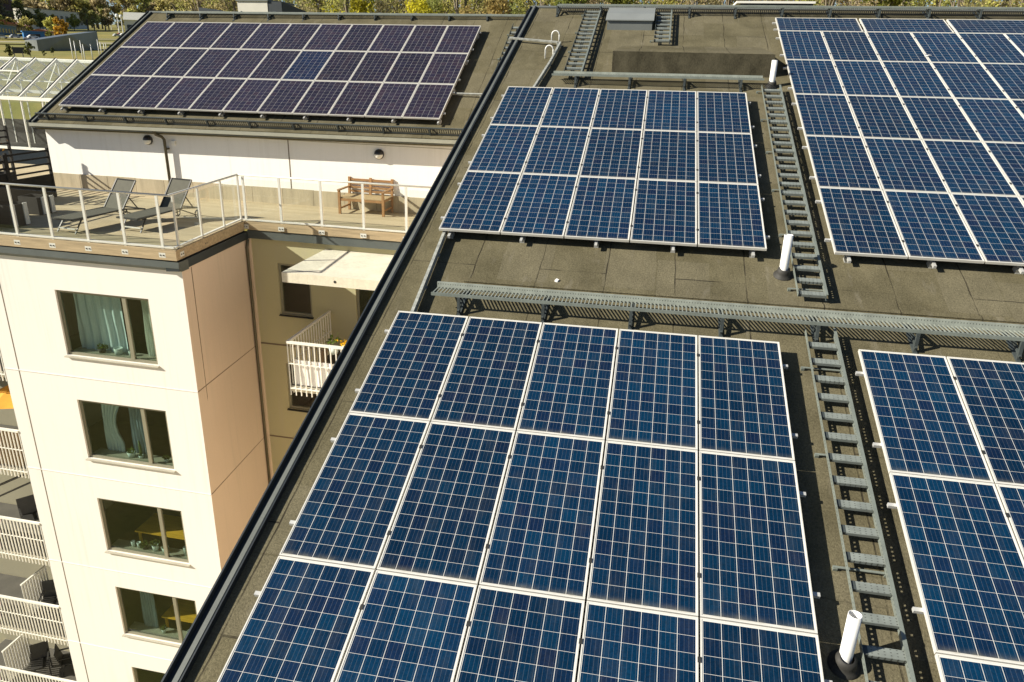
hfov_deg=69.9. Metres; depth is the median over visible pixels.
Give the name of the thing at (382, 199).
garden bench
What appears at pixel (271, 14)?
roof walkway
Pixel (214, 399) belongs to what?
apartment building
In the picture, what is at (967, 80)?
solar panel
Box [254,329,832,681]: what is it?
mounting frame
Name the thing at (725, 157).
solar panel
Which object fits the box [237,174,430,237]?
terrace railing
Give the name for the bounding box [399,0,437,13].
tree
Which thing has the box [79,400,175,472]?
window
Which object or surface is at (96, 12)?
woodland
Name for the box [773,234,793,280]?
vent pipe
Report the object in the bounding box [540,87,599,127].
solar panel
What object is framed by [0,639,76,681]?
balcony
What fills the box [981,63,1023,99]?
solar panel
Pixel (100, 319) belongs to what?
curtain
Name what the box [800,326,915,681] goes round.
roof ladder
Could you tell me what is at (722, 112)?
solar panel
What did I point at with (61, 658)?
balcony chair
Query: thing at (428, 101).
solar panel
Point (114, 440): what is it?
curtain
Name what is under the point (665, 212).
solar panel
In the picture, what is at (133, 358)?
window
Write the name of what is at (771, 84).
vent pipe
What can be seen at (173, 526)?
table
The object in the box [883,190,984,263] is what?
solar panel
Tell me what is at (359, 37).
solar panel
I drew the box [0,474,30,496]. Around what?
stair rail
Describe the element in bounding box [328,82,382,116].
solar panel
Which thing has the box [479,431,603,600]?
solar panel
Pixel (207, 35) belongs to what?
solar panel
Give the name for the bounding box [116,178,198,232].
sun lounger
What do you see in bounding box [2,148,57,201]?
trellis screen
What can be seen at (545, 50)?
cable hoop
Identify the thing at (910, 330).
roof walkway
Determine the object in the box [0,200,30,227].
planter box
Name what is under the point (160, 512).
window
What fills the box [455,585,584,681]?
solar panel
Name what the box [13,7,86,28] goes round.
white hall
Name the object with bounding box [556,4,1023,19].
roof walkway
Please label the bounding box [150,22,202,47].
solar panel
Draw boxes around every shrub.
[3,44,13,56]
[23,42,34,56]
[45,31,51,36]
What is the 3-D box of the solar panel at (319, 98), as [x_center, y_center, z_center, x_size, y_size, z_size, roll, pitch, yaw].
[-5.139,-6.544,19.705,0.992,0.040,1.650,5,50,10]
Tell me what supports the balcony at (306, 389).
attached to the apartment building at (214, 399)
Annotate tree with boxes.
[51,16,68,34]
[322,0,376,12]
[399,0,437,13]
[458,0,511,13]
[554,0,589,5]
[607,0,638,3]
[860,0,907,5]
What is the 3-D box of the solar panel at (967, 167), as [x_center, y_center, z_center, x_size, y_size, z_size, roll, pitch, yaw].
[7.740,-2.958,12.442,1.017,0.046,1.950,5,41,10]
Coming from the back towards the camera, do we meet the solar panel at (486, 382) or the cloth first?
the cloth
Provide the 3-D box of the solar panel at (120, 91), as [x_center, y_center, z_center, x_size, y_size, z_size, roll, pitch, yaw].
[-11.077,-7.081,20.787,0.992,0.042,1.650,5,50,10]
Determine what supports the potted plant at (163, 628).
on the apartment building at (214, 399)
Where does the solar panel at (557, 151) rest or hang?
on the mounting frame at (451, 234)
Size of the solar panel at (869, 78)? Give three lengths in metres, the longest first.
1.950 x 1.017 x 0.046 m
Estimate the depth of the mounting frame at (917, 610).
7.37 m
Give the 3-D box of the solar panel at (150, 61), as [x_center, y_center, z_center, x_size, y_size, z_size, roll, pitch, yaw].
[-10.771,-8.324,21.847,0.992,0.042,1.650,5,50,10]
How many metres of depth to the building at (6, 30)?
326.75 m
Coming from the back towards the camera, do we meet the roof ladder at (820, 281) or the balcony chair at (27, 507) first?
the balcony chair at (27, 507)
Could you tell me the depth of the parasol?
17.68 m
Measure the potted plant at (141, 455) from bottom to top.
0.451 m
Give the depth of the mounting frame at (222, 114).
19.82 m
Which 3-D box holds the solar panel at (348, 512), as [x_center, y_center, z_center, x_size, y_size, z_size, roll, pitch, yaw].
[-1.610,1.530,7.851,1.017,0.046,1.950,5,41,10]
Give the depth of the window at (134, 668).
19.85 m
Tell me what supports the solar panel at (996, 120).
on the mounting frame at (931, 264)
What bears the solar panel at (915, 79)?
on the mounting frame at (931, 264)
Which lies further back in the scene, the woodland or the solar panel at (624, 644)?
the woodland
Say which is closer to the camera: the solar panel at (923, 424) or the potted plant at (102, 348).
the solar panel at (923, 424)
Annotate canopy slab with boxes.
[281,249,393,290]
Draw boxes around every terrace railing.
[0,182,174,257]
[167,174,241,256]
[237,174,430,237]
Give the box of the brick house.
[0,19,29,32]
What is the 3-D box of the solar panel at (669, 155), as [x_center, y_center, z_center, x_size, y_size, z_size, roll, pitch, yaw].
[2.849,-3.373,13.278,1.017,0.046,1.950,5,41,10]
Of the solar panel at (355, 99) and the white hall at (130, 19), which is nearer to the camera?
the solar panel at (355, 99)
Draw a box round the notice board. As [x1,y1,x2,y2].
[12,47,24,57]
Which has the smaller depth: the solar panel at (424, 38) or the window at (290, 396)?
the window at (290, 396)
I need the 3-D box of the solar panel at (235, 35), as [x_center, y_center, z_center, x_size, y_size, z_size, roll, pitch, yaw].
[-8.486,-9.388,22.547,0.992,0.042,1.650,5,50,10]
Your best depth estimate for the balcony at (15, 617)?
20.12 m
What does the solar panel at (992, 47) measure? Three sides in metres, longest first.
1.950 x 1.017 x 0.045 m
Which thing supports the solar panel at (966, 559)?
on the mounting frame at (917, 610)
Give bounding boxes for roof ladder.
[495,24,517,68]
[564,8,601,76]
[650,9,672,43]
[756,85,827,300]
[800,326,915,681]
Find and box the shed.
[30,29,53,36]
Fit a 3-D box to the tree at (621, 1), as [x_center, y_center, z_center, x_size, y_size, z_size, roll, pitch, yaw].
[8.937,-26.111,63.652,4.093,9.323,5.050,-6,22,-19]
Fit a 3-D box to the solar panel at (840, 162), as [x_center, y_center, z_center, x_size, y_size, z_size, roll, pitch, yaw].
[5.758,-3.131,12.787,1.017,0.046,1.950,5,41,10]
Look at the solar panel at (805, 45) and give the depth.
17.10 m
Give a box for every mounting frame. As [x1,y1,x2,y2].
[60,28,480,124]
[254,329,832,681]
[441,95,769,257]
[772,22,1023,273]
[855,371,923,613]
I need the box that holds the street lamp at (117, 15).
[115,14,119,32]
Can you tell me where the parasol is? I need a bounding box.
[0,385,13,408]
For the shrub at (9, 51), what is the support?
on the ground
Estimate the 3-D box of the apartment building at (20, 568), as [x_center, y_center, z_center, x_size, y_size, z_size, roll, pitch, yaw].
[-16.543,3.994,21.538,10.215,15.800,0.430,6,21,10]
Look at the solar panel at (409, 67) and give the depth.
20.37 m
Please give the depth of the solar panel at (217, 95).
20.19 m
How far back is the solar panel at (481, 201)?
12.25 m
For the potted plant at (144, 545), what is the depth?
18.34 m
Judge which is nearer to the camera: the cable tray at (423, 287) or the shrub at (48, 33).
the cable tray at (423, 287)
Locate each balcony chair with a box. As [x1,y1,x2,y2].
[16,494,38,529]
[29,640,52,680]
[38,579,60,619]
[53,643,72,676]
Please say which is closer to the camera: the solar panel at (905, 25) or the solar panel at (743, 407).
the solar panel at (743, 407)
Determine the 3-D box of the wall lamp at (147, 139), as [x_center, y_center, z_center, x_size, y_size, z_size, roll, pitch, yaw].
[-10.060,-5.535,20.174,0.260,0.260,0.155,6,21,10]
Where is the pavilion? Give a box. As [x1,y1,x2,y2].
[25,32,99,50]
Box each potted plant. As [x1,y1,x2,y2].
[97,343,107,352]
[127,446,135,457]
[138,441,143,458]
[139,539,150,549]
[149,539,159,551]
[160,624,167,633]
[162,455,169,461]
[322,330,340,354]
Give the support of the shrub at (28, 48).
on the ground
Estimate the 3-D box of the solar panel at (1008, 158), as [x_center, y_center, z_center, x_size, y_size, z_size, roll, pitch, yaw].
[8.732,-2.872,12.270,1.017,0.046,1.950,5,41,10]
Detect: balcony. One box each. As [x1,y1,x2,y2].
[0,351,6,380]
[0,424,29,478]
[0,502,49,565]
[0,573,68,645]
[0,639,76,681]
[286,311,342,396]
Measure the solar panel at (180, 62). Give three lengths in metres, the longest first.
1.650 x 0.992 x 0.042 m
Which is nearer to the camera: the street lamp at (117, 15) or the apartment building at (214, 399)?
the apartment building at (214, 399)
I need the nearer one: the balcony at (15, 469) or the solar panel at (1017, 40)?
the solar panel at (1017, 40)
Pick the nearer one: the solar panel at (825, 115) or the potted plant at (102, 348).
the solar panel at (825, 115)
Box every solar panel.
[59,75,120,106]
[90,75,151,108]
[91,47,148,74]
[121,22,174,46]
[122,47,178,75]
[122,76,182,109]
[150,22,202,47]
[153,48,207,76]
[155,77,214,110]
[180,22,231,48]
[184,49,238,77]
[188,78,246,111]
[210,23,261,49]
[216,49,269,78]
[217,556,374,681]
[223,79,279,112]
[240,23,291,49]
[248,50,301,79]
[257,80,313,114]
[271,23,321,49]
[279,413,429,570]
[281,50,333,80]
[292,81,347,115]
[303,24,352,50]
[315,51,366,81]
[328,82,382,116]
[335,24,383,51]
[335,570,476,681]
[349,52,399,82]
[349,311,468,421]
[365,83,418,118]
[368,24,415,52]
[377,422,514,585]
[384,52,433,82]
[401,25,447,52]
[402,83,454,119]
[420,53,468,83]
[431,317,541,431]
[435,25,480,53]
[439,171,520,233]
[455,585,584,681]
[467,124,538,174]
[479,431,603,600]
[490,86,552,125]
[501,173,577,237]
[517,323,617,440]
[523,126,589,176]
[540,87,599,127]
[564,176,636,241]
[577,601,701,681]
[579,128,642,178]
[587,441,700,616]
[591,89,647,129]
[606,329,699,449]
[630,179,698,246]
[638,130,697,181]
[644,90,697,131]
[697,91,751,133]
[697,132,757,184]
[697,182,766,250]
[698,335,794,460]
[699,451,817,634]
[700,618,823,681]
[775,18,862,31]
[778,31,831,60]
[786,59,845,94]
[794,94,861,136]
[805,135,881,189]
[818,187,907,258]
[822,31,879,60]
[833,60,898,95]
[846,95,920,138]
[858,349,993,482]
[859,18,953,32]
[863,137,948,192]
[866,32,929,61]
[881,61,952,97]
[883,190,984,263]
[889,472,1023,665]
[900,96,981,141]
[911,32,979,62]
[922,139,1017,195]
[931,62,1008,98]
[935,654,1023,681]
[946,19,1023,33]
[946,356,1023,486]
[950,193,1023,265]
[954,98,1023,142]
[957,33,1023,63]
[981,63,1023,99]
[983,142,1023,196]
[995,484,1023,558]
[1004,33,1023,54]
[1010,99,1023,116]
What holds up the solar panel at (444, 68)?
on the mounting frame at (222, 114)
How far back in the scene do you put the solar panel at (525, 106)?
15.19 m
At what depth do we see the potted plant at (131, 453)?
17.39 m
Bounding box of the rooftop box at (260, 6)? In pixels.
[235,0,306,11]
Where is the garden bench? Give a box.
[337,176,393,216]
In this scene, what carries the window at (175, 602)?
in the apartment building at (214, 399)
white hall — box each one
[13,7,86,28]
[123,12,144,30]
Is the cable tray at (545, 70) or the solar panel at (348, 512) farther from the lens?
the cable tray at (545, 70)
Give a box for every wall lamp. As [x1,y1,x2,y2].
[143,135,152,144]
[374,149,383,158]
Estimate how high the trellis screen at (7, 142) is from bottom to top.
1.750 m
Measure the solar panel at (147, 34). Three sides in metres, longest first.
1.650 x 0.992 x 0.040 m
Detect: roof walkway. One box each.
[161,10,525,21]
[431,281,1023,362]
[552,71,763,92]
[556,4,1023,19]
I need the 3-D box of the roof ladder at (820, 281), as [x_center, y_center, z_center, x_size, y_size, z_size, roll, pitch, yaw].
[4.792,-2.989,12.858,0.520,0.166,7.460,5,41,10]
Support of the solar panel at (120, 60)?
on the mounting frame at (222, 114)
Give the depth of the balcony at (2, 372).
17.09 m
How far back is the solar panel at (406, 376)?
9.21 m
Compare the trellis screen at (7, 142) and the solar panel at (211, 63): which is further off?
the solar panel at (211, 63)
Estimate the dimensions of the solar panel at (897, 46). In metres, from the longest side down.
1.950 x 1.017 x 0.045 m
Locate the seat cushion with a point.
(322, 353)
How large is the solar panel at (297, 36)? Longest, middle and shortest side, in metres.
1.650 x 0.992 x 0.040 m
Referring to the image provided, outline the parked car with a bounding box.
[9,34,20,37]
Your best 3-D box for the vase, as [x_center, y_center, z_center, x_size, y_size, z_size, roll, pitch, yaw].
[-8.855,0.228,16.486,0.200,0.150,0.195,6,21,10]
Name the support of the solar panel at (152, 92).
on the mounting frame at (222, 114)
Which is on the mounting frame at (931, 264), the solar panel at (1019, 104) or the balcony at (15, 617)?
the solar panel at (1019, 104)
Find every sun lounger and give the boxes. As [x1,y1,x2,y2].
[51,178,145,233]
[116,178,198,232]
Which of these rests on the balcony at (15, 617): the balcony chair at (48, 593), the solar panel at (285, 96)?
the balcony chair at (48, 593)
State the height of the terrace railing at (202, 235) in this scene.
1.291 m
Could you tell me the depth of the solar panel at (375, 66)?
20.55 m
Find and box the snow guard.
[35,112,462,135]
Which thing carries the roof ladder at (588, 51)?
on the apartment building at (711, 41)
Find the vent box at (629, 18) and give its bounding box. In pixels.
[606,8,655,29]
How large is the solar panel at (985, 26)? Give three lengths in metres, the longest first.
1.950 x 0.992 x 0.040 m
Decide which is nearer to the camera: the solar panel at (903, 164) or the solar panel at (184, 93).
the solar panel at (903, 164)
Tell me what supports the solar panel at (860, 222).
on the mounting frame at (931, 264)
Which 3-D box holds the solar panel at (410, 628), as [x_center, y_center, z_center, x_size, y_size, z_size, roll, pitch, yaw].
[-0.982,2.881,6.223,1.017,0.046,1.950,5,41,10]
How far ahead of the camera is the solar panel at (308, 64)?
20.91 m
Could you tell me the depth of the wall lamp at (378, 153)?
18.97 m
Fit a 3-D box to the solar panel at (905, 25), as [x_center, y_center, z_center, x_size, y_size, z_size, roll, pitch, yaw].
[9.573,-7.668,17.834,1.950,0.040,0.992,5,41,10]
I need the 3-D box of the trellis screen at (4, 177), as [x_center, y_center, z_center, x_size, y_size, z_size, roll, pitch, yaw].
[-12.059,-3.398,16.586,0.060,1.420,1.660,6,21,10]
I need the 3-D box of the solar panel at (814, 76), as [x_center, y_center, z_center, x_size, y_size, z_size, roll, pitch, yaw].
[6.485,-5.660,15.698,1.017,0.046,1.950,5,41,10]
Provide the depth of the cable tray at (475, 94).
19.40 m
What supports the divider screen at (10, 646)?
on the balcony at (25, 674)
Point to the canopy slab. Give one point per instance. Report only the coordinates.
(347, 269)
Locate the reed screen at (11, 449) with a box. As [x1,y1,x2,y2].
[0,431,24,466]
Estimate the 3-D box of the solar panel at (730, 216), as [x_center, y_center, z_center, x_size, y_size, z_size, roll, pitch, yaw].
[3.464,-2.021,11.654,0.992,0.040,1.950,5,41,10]
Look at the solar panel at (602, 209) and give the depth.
11.90 m
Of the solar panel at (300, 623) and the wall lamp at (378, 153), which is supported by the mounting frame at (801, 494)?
the solar panel at (300, 623)
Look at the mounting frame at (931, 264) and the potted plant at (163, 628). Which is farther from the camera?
the potted plant at (163, 628)
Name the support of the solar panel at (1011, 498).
on the mounting frame at (917, 610)
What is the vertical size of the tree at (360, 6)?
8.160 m
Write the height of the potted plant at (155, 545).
0.313 m
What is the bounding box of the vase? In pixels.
[113,346,122,354]
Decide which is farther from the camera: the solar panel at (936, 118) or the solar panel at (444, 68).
the solar panel at (444, 68)
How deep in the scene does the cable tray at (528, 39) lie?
18.54 m
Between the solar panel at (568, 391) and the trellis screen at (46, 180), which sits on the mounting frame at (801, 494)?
the solar panel at (568, 391)
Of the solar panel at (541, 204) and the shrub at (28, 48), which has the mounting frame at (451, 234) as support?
the solar panel at (541, 204)
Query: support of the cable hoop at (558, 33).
on the apartment building at (711, 41)
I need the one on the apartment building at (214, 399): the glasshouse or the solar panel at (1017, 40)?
the glasshouse
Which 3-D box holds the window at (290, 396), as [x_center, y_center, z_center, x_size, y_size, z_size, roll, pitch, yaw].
[-5.497,1.235,19.252,0.920,1.340,0.165,6,21,10]
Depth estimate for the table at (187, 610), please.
19.60 m
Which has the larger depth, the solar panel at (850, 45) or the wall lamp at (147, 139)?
the wall lamp at (147, 139)
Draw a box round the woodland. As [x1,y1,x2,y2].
[0,0,1023,32]
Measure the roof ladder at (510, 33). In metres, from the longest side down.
3.600 x 0.530 x 0.166 m
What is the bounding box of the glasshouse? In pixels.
[0,56,93,163]
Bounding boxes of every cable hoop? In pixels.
[545,45,553,58]
[551,30,559,43]
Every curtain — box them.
[73,293,127,352]
[101,404,125,451]
[128,408,152,453]
[139,591,158,627]
[141,300,155,356]
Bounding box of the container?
[21,31,44,38]
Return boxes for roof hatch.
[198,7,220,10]
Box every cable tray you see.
[410,231,447,311]
[452,92,481,96]
[508,37,557,46]
[533,42,561,86]
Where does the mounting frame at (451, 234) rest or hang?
on the apartment building at (711, 41)
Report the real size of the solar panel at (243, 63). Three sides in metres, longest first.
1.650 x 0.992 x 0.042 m
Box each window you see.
[56,290,159,367]
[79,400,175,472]
[99,498,189,566]
[117,587,196,646]
[133,667,160,681]
[278,263,313,318]
[286,363,310,412]
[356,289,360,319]
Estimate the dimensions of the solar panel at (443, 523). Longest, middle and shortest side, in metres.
1.950 x 1.017 x 0.046 m
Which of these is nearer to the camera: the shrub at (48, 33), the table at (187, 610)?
the table at (187, 610)
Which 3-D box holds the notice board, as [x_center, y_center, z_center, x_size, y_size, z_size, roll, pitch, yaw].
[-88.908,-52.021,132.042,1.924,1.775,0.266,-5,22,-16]
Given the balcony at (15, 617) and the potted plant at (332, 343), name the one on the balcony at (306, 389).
the potted plant at (332, 343)
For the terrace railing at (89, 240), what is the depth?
15.11 m
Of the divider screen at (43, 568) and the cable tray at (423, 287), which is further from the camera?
the divider screen at (43, 568)
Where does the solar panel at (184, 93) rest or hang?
on the mounting frame at (222, 114)
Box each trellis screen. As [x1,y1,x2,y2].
[0,125,16,179]
[0,155,13,200]
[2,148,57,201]
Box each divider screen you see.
[1,634,29,680]
[20,565,48,615]
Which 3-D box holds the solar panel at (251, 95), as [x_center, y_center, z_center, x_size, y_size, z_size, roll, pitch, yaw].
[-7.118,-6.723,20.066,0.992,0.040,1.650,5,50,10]
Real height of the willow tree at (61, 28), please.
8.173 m
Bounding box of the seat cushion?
[319,344,327,362]
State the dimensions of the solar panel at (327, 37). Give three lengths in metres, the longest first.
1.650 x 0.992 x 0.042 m
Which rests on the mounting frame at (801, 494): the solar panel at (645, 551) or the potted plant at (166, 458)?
the solar panel at (645, 551)
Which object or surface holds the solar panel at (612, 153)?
on the mounting frame at (451, 234)
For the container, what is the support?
on the ground
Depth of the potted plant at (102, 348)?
16.52 m
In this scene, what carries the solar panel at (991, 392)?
on the mounting frame at (917, 610)
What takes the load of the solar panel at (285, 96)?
on the mounting frame at (222, 114)
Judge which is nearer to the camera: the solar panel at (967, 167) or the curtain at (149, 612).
the solar panel at (967, 167)
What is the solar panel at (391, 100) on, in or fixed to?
on the mounting frame at (222, 114)
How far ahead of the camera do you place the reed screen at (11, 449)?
18.01 m
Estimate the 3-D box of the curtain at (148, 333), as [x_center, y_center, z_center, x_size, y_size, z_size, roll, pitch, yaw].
[-7.968,-0.333,16.217,0.400,1.480,0.089,6,21,10]
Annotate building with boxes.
[0,11,523,681]
[0,25,16,34]
[0,377,69,650]
[161,5,1023,681]
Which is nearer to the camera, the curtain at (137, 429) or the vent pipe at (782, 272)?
the vent pipe at (782, 272)
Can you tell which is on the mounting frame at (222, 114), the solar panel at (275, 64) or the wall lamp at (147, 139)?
the solar panel at (275, 64)
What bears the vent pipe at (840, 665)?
on the apartment building at (711, 41)
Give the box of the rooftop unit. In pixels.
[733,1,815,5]
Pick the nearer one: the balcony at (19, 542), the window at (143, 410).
the window at (143, 410)
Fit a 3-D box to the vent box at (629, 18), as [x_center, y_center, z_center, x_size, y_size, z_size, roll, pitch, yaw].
[3.146,-8.496,19.433,1.240,0.700,1.050,5,21,10]
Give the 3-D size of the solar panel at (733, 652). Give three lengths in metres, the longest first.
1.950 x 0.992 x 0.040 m
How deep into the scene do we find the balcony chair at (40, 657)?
21.91 m
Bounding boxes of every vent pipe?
[765,60,777,88]
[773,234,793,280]
[827,610,862,679]
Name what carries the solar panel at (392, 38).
on the mounting frame at (222, 114)
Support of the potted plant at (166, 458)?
on the apartment building at (214, 399)
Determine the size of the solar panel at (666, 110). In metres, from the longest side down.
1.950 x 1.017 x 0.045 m
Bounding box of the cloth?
[294,359,333,386]
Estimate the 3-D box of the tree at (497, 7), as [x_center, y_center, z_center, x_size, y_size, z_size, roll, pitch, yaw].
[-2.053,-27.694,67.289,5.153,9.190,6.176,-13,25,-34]
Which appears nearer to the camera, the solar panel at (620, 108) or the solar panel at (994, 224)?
the solar panel at (994, 224)
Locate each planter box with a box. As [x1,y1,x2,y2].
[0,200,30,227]
[17,193,55,214]
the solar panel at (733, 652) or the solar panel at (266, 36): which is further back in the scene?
the solar panel at (266, 36)
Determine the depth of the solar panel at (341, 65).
20.73 m
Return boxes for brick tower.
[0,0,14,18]
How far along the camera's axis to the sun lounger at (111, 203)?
17.14 m
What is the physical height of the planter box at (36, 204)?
0.430 m
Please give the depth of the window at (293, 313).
18.46 m
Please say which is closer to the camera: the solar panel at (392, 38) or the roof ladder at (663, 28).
the roof ladder at (663, 28)
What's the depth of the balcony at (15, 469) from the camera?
17.95 m
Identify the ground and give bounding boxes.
[0,24,247,230]
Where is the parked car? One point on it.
(13, 35)
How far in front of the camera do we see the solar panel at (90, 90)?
20.91 m
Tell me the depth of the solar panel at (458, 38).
21.26 m
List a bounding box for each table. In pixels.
[135,513,184,551]
[161,598,195,637]
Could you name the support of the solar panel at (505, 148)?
on the mounting frame at (451, 234)
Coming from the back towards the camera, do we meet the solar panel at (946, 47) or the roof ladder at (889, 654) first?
the solar panel at (946, 47)
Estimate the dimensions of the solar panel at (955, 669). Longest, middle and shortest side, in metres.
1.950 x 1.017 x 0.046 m
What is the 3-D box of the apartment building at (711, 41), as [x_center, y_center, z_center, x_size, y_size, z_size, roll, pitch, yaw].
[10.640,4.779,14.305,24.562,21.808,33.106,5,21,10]
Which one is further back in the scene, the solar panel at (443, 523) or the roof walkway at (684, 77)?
the roof walkway at (684, 77)
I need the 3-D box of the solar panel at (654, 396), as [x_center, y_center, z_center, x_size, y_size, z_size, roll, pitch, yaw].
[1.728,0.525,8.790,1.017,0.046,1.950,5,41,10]
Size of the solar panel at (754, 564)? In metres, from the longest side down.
1.950 x 0.992 x 0.040 m
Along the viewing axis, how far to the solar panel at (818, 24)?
18.16 m
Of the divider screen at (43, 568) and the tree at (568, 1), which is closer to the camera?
the divider screen at (43, 568)
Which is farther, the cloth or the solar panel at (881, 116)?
the cloth

